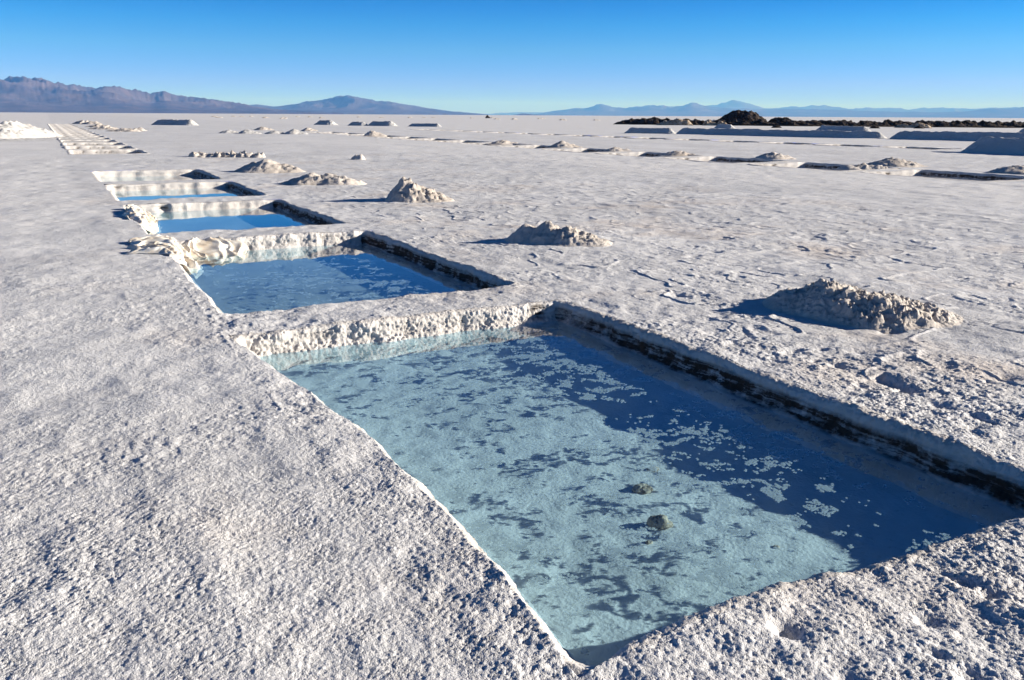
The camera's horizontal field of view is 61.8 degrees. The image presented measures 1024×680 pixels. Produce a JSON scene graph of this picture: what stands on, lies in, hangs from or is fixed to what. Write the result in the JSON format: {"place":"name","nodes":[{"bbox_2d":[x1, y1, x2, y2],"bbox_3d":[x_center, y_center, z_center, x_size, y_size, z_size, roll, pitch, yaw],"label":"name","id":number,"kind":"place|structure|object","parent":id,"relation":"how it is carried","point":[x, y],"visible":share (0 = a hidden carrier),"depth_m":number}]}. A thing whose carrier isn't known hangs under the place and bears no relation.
{"place":"outdoors","nodes":[
{"label":"outdoors","id":0,"kind":"place"},
{"bbox_2d":[0,76,343,113],"bbox_3d":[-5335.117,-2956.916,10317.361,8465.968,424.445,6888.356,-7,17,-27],"label":"hills","id":1,"kind":"structure","parent":0,"point":[29,95],"depth_m":9737.38},
{"bbox_2d":[250,95,488,114],"bbox_3d":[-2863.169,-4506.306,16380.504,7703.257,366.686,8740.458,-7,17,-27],"label":"hills","id":2,"kind":"structure","parent":0,"point":[347,104],"depth_m":15563.43},
{"bbox_2d":[0,112,1023,679],"bbox_3d":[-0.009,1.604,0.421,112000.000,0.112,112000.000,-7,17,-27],"label":"ground","id":3,"kind":"structure","parent":0,"point":[190,488],"depth_m":5.57},
{"bbox_2d":[0,120,111,141],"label":"salt heap","id":4,"kind":"object","parent":3,"relation":"on","point":[15,130],"visible":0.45,"depth_m":55.85},
{"bbox_2d":[49,127,80,127],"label":"salt pit","id":5,"kind":"object","parent":3,"relation":"on","point":[64,127],"visible":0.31,"depth_m":98.71},
{"bbox_2d":[52,129,87,130],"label":"salt pit","id":6,"kind":"object","parent":3,"relation":"on","point":[69,129],"visible":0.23,"depth_m":84.48},
{"bbox_2d":[53,130,88,131],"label":"salt pit","id":7,"kind":"object","parent":3,"relation":"on","point":[66,130],"visible":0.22,"depth_m":79.93},
{"bbox_2d":[54,131,93,132],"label":"salt pit","id":8,"kind":"object","parent":3,"relation":"on","point":[71,132],"visible":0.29,"depth_m":72.36},
{"bbox_2d":[57,133,95,133],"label":"salt pit","id":9,"kind":"object","parent":3,"relation":"on","point":[76,133],"visible":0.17,"depth_m":71.16},
{"bbox_2d":[72,120,88,123],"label":"salt heap","id":10,"kind":"object","parent":3,"relation":"on","point":[80,122],"visible":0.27,"depth_m":128.58},
{"bbox_2d":[60,134,101,135],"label":"salt pit","id":11,"kind":"object","parent":3,"relation":"on","point":[81,134],"visible":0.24,"depth_m":65.68},
{"bbox_2d":[57,136,106,137],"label":"salt pit","id":12,"kind":"object","parent":3,"relation":"on","point":[83,137],"visible":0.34,"depth_m":58.69},
{"bbox_2d":[57,138,112,139],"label":"salt pit","id":13,"kind":"object","parent":3,"relation":"on","point":[87,139],"visible":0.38,"depth_m":53.93},
{"bbox_2d":[59,140,117,142],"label":"salt pit","id":14,"kind":"object","parent":3,"relation":"on","point":[114,141],"visible":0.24,"depth_m":52.25},
{"bbox_2d":[81,121,100,123],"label":"salt heap","id":15,"kind":"object","parent":3,"relation":"on","point":[92,122],"visible":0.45,"depth_m":124.82},
{"bbox_2d":[60,142,126,145],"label":"salt pit","id":16,"kind":"object","parent":3,"relation":"on","point":[85,144],"visible":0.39,"depth_m":47.89},
{"bbox_2d":[86,123,108,126],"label":"salt heap","id":17,"kind":"object","parent":3,"relation":"on","point":[98,125],"visible":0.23,"depth_m":101.70},
{"bbox_2d":[62,146,136,149],"bbox_3d":[-20.086,-9.111,41.737,3.388,0.624,5.070,-7,17,-27],"label":"salt pit","id":18,"kind":"object","parent":3,"relation":"on","point":[98,147],"visible":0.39,"depth_m":43.23},
{"bbox_2d":[89,126,117,129],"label":"salt heap","id":19,"kind":"object","parent":3,"relation":"on","point":[105,128],"visible":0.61,"depth_m":87.72},
{"bbox_2d":[67,149,149,154],"bbox_3d":[-17.541,-7.887,37.135,3.388,0.624,5.070,-7,17,-27],"label":"salt pit","id":20,"kind":"object","parent":3,"relation":"on","point":[84,152],"visible":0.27,"depth_m":38.71},
{"bbox_2d":[107,128,141,131],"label":"salt heap","id":21,"kind":"object","parent":3,"relation":"on","point":[125,130],"visible":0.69,"depth_m":77.91},
{"bbox_2d":[129,127,146,130],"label":"salt heap","id":22,"kind":"object","parent":3,"relation":"on","point":[140,128],"visible":0.15,"depth_m":80.32},
{"bbox_2d":[123,204,158,231],"bbox_3d":[-6.235,-2.024,14.415,0.610,0.379,2.329,-7,17,-27],"label":"plastic sheet","id":23,"kind":"object","parent":3,"relation":"on","point":[146,220],"visible":0.89,"depth_m":14.05},
{"bbox_2d":[91,169,222,184],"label":"brine pool","id":24,"kind":"structure","parent":3,"relation":"in","point":[148,175],"depth_m":25.01},
{"bbox_2d":[124,234,203,278],"bbox_3d":[-4.422,-1.051,10.759,0.869,0.377,1.830,-7,17,-27],"label":"salt crust","id":25,"kind":"object","parent":3,"relation":"on","point":[170,246],"visible":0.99,"depth_m":10.50},
{"bbox_2d":[151,119,197,124],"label":"salt ridge","id":26,"kind":"structure","parent":3,"relation":"on","point":[173,122],"depth_m":121.14},
{"bbox_2d":[105,181,269,204],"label":"brine pool","id":27,"kind":"structure","parent":3,"relation":"in","point":[148,191],"depth_m":20.48},
{"bbox_2d":[188,150,264,157],"bbox_3d":[-11.206,-7.289,33.701,3.420,0.383,1.215,0,15,0],"label":"salt rubble","id":28,"kind":"object","parent":3,"relation":"on","point":[243,154],"visible":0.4,"depth_m":33.54},
{"bbox_2d":[219,130,237,132],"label":"salt heap","id":29,"kind":"object","parent":3,"relation":"on","point":[228,131],"visible":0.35,"depth_m":73.24},
{"bbox_2d":[123,199,347,238],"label":"brine pool","id":30,"kind":"structure","parent":3,"relation":"in","point":[199,216],"depth_m":15.54},
{"bbox_2d":[238,129,261,133],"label":"salt heap","id":31,"kind":"object","parent":3,"relation":"on","point":[247,131],"visible":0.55,"depth_m":72.78},
{"bbox_2d":[254,127,272,129],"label":"salt heap","id":32,"kind":"object","parent":3,"relation":"on","point":[262,128],"visible":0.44,"depth_m":88.35},
{"bbox_2d":[233,159,305,173],"bbox_3d":[-7.281,-5.086,25.197,3.000,0.481,3.000,0,15,0],"label":"salt heap","id":33,"kind":"object","parent":3,"relation":"on","point":[267,166],"visible":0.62,"depth_m":24.87},
{"bbox_2d":[265,130,283,133],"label":"salt heap","id":34,"kind":"object","parent":3,"relation":"on","point":[274,132],"visible":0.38,"depth_m":72.16},
{"bbox_2d":[284,129,307,133],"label":"salt heap","id":35,"kind":"object","parent":3,"relation":"on","point":[293,131],"visible":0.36,"depth_m":72.06},
{"bbox_2d":[301,128,316,130],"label":"salt heap","id":36,"kind":"object","parent":3,"relation":"on","point":[308,129],"visible":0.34,"depth_m":84.16},
{"bbox_2d":[279,173,365,184],"bbox_3d":[-4.651,-3.887,20.863,2.680,0.385,2.680,0,15,0],"label":"salt heap","id":37,"kind":"object","parent":3,"relation":"on","point":[317,179],"visible":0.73,"depth_m":20.59},
{"bbox_2d":[314,120,337,124],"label":"salt ridge","id":38,"kind":"structure","parent":3,"relation":"on","point":[325,122],"depth_m":133.28},
{"bbox_2d":[307,132,345,132],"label":"salt pit","id":39,"kind":"object","parent":3,"relation":"on","point":[326,132],"visible":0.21,"depth_m":80.45},
{"bbox_2d":[320,133,361,133],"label":"salt pit","id":40,"kind":"object","parent":3,"relation":"on","point":[340,133],"visible":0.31,"depth_m":76.33},
{"bbox_2d":[173,230,517,335],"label":"brine pool","id":41,"kind":"structure","parent":3,"relation":"in","point":[285,271],"depth_m":10.54},
{"bbox_2d":[179,236,247,261],"bbox_3d":[-3.945,-1.214,11.384,0.858,0.273,0.551,-7,17,-27],"label":"plastic sheet","id":42,"kind":"object","parent":41,"relation":"on","point":[216,248],"visible":0.98,"depth_m":11.42},
{"bbox_2d":[336,134,363,135],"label":"salt pit","id":43,"kind":"object","parent":3,"relation":"on","point":[350,134],"visible":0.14,"depth_m":72.12},
{"bbox_2d":[347,122,367,125],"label":"salt ridge","id":44,"kind":"structure","parent":3,"relation":"on","point":[357,124],"depth_m":127.58},
{"bbox_2d":[351,154,365,159],"bbox_3d":[-5.920,-6.918,32.578,0.990,0.318,0.990,0,15,0],"label":"salt clod","id":45,"kind":"object","parent":3,"relation":"on","point":[358,157],"visible":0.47,"depth_m":32.46},
{"bbox_2d":[364,130,387,136],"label":"salt heap","id":46,"kind":"object","parent":3,"relation":"on","point":[371,133],"visible":0.84,"depth_m":68.10},
{"bbox_2d":[355,135,405,136],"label":"salt pit","id":47,"kind":"object","parent":3,"relation":"on","point":[386,135],"visible":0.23,"depth_m":67.69},
{"bbox_2d":[368,121,396,125],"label":"salt ridge","id":48,"kind":"structure","parent":3,"relation":"on","point":[381,123],"depth_m":126.25},
{"bbox_2d":[374,137,424,138],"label":"salt pit","id":49,"kind":"object","parent":3,"relation":"on","point":[402,137],"visible":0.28,"depth_m":63.79},
{"bbox_2d":[385,177,453,202],"bbox_3d":[-2.009,-2.949,16.943,2.169,0.582,2.169,-7,17,-27],"label":"salt heap","id":50,"kind":"object","parent":3,"relation":"on","point":[404,189],"visible":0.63,"depth_m":16.63},
{"bbox_2d":[409,123,441,126],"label":"salt ridge","id":51,"kind":"structure","parent":3,"relation":"on","point":[425,125],"depth_m":121.93},
{"bbox_2d":[405,138,455,140],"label":"salt pit","id":52,"kind":"object","parent":3,"relation":"on","point":[431,139],"visible":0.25,"depth_m":59.69},
{"bbox_2d":[436,140,486,142],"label":"salt pit","id":53,"kind":"object","parent":3,"relation":"on","point":[460,141],"visible":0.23,"depth_m":56.01},
{"bbox_2d":[461,142,531,145],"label":"salt pit","id":54,"kind":"object","parent":3,"relation":"on","point":[495,145],"visible":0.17,"depth_m":50.65},
{"bbox_2d":[484,132,513,132],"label":"salt pit","id":55,"kind":"object","parent":3,"relation":"on","point":[498,132],"visible":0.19,"depth_m":83.97},
{"bbox_2d":[482,140,516,144],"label":"salt heap","id":56,"kind":"object","parent":3,"relation":"on","point":[502,142],"visible":0.84,"depth_m":50.92},
{"bbox_2d":[510,133,539,133],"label":"salt pit","id":57,"kind":"object","parent":3,"relation":"on","point":[524,133],"visible":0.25,"depth_m":80.44},
{"bbox_2d":[500,145,577,148],"bbox_3d":[1.380,-10.091,45.957,3.350,0.613,4.598,-7,17,-27],"label":"salt pit","id":58,"kind":"object","parent":3,"relation":"on","point":[533,146],"visible":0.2,"depth_m":47.77},
{"bbox_2d":[532,134,566,134],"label":"salt pit","id":59,"kind":"object","parent":3,"relation":"on","point":[549,134],"visible":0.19,"depth_m":76.86},
{"bbox_2d":[504,220,612,246],"bbox_3d":[0.546,-1.374,11.329,1.944,0.402,1.944,-7,17,-27],"label":"salt heap","id":60,"kind":"object","parent":3,"relation":"on","point":[547,233],"visible":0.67,"depth_m":11.19},
{"bbox_2d":[545,140,580,147],"bbox_3d":[2.657,-10.442,45.771,2.580,0.469,2.580,0,15,0],"label":"salt heap","id":61,"kind":"object","parent":3,"relation":"on","point":[562,144],"visible":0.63,"depth_m":45.37},
{"bbox_2d":[566,135,594,136],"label":"salt pit","id":62,"kind":"object","parent":3,"relation":"on","point":[580,135],"visible":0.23,"depth_m":73.37},
{"bbox_2d":[543,148,634,152],"bbox_3d":[3.698,-8.995,41.839,3.350,0.613,4.598,-7,17,-27],"label":"salt pit","id":63,"kind":"object","parent":3,"relation":"on","point":[585,150],"visible":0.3,"depth_m":43.45},
{"bbox_2d":[590,136,625,137],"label":"salt pit","id":64,"kind":"object","parent":3,"relation":"on","point":[609,136],"visible":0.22,"depth_m":69.73},
{"bbox_2d":[597,147,630,151],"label":"salt heap","id":65,"kind":"object","parent":3,"relation":"on","point":[615,149],"visible":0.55,"depth_m":41.16},
{"bbox_2d":[228,299,1023,677],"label":"brine pool","id":66,"kind":"structure","parent":3,"relation":"in","point":[524,445],"depth_m":4.84},
{"bbox_2d":[632,483,652,493],"bbox_3d":[0.700,0.798,4.588,0.123,0.040,0.103,-7,17,-27],"label":"salt lump","id":67,"kind":"object","parent":66,"relation":"on","point":[641,488],"visible":1,"depth_m":4.57},
{"bbox_2d":[647,514,672,530],"bbox_3d":[0.722,0.898,4.188,0.120,0.099,0.106,-7,17,-27],"label":"salt lump","id":68,"kind":"object","parent":66,"relation":"in","point":[659,522],"visible":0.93,"depth_m":4.15},
{"bbox_2d":[594,152,700,157],"bbox_3d":[6.016,-7.900,37.722,3.350,0.613,4.598,-7,17,-27],"label":"salt pit","id":69,"kind":"object","parent":3,"relation":"on","point":[643,154],"visible":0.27,"depth_m":39.47},
{"bbox_2d":[624,127,675,133],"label":"salt ridge","id":70,"kind":"structure","parent":3,"relation":"on","point":[651,130],"depth_m":83.10},
{"bbox_2d":[626,137,677,138],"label":"salt pit","id":71,"kind":"object","parent":3,"relation":"on","point":[645,138],"visible":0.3,"depth_m":66.09},
{"bbox_2d":[614,117,703,124],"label":"earth bank","id":72,"kind":"structure","parent":3,"relation":"on","point":[648,121],"depth_m":165.57},
{"bbox_2d":[657,118,692,124],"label":"rubble heap","id":73,"kind":"object","parent":3,"relation":"on","point":[676,121],"visible":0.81,"depth_m":158.00},
{"bbox_2d":[655,150,695,156],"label":"salt heap","id":74,"kind":"object","parent":3,"relation":"on","point":[675,153],"visible":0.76,"depth_m":37.45},
{"bbox_2d":[663,139,704,140],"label":"salt pit","id":75,"kind":"object","parent":3,"relation":"on","point":[684,139],"visible":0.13,"depth_m":62.83},
{"bbox_2d":[702,119,726,125],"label":"rubble heap","id":76,"kind":"object","parent":3,"relation":"on","point":[708,122],"visible":0.7,"depth_m":156.65},
{"bbox_2d":[714,124,734,127],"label":"salt ridge","id":77,"kind":"structure","parent":3,"relation":"on","point":[724,126],"depth_m":121.73},
{"bbox_2d":[665,156,788,162],"bbox_3d":[8.334,-6.804,33.604,3.350,0.613,4.598,-7,17,-27],"label":"salt pit","id":78,"kind":"object","parent":3,"relation":"on","point":[717,159],"visible":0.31,"depth_m":34.95},
{"bbox_2d":[708,140,756,141],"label":"salt pit","id":79,"kind":"object","parent":3,"relation":"on","point":[730,141],"visible":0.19,"depth_m":59.20},
{"bbox_2d":[717,110,766,121],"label":"earth mound","id":80,"kind":"object","parent":3,"relation":"on","point":[738,115],"visible":0.6,"depth_m":186.02},
{"bbox_2d":[755,152,795,159],"bbox_3d":[10.628,-7.524,35.105,2.400,0.382,2.400,0,15,0],"label":"salt heap","id":81,"kind":"object","parent":3,"relation":"on","point":[773,156],"visible":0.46,"depth_m":34.76},
{"bbox_2d":[768,117,790,121],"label":"earth mound","id":82,"kind":"object","parent":3,"relation":"on","point":[778,119],"visible":0.31,"depth_m":182.14},
{"bbox_2d":[676,127,887,138],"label":"salt ridge","id":83,"kind":"structure","parent":3,"relation":"on","point":[802,133],"depth_m":73.58},
{"bbox_2d":[757,142,810,144],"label":"salt pit","id":84,"kind":"object","parent":3,"relation":"on","point":[786,143],"visible":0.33,"depth_m":55.57},
{"bbox_2d":[747,162,897,171],"bbox_3d":[10.652,-5.709,29.487,3.350,0.613,4.598,-7,17,-27],"label":"salt pit","id":85,"kind":"object","parent":3,"relation":"in","point":[817,166],"visible":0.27,"depth_m":31.03},
{"bbox_2d":[816,125,870,130],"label":"salt ridge","id":86,"kind":"structure","parent":3,"relation":"on","point":[846,128],"depth_m":103.09},
{"bbox_2d":[814,144,891,146],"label":"salt pit","id":87,"kind":"object","parent":3,"relation":"on","point":[846,145],"visible":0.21,"depth_m":52.06},
{"bbox_2d":[699,119,1023,127],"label":"earth bank","id":88,"kind":"structure","parent":3,"relation":"on","point":[956,123],"depth_m":152.21},
{"bbox_2d":[835,163,887,170],"bbox_3d":[11.532,-5.694,28.252,2.000,0.315,2.000,0,15,0],"label":"salt rubble","id":89,"kind":"object","parent":3,"relation":"on","point":[863,166],"visible":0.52,"depth_m":28.07},
{"bbox_2d":[762,278,963,333],"bbox_3d":[3.039,-0.308,7.392,2.027,0.385,2.027,-7,17,-27],"label":"salt heap","id":90,"kind":"object","parent":3,"relation":"on","point":[833,302],"visible":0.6,"depth_m":7.21},
{"bbox_2d":[867,157,927,168],"bbox_3d":[13.242,-6.182,29.870,3.000,0.444,3.000,0,15,0],"label":"salt heap","id":91,"kind":"object","parent":3,"relation":"on","point":[892,162],"visible":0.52,"depth_m":29.45},
{"bbox_2d":[894,122,931,127],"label":"rubble heap","id":92,"kind":"object","parent":3,"relation":"on","point":[903,125],"visible":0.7,"depth_m":138.04},
{"bbox_2d":[880,146,960,149],"bbox_3d":[22.689,-10.433,47.601,2.935,0.556,4.140,-7,17,-27],"label":"salt pit","id":93,"kind":"object","parent":3,"relation":"on","point":[929,148],"visible":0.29,"depth_m":48.21},
{"bbox_2d":[863,169,1023,181],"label":"salt pit","id":94,"kind":"object","parent":3,"relation":"in","point":[964,176],"visible":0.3,"depth_m":26.44},
{"bbox_2d":[889,131,1023,140],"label":"salt ridge","id":95,"kind":"structure","parent":3,"relation":"on","point":[942,135],"depth_m":64.01},
{"bbox_2d":[960,136,1023,154],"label":"salt ridge","id":96,"kind":"structure","parent":3,"relation":"on","point":[995,145],"depth_m":41.25},
{"bbox_2d":[988,165,1023,174],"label":"salt heap","id":97,"kind":"object","parent":3,"relation":"on","point":[1016,169],"visible":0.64,"depth_m":26.18},
{"bbox_2d":[489,112,543,114],"bbox_3d":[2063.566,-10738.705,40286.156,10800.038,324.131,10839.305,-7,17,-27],"label":"hills","id":98,"kind":"structure","parent":0,"point":[513,113],"depth_m":38955.83},
{"bbox_2d":[535,103,1023,117],"bbox_3d":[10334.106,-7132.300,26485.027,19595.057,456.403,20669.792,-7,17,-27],"label":"hills","id":99,"kind":"structure","parent":0,"point":[693,109],"depth_m":26031.70},
{"bbox_2d":[708,100,1019,111],"bbox_3d":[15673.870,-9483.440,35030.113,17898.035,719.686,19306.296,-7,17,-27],"label":"hills","id":100,"kind":"structure","parent":0,"point":[734,104],"depth_m":35475.70}
]}

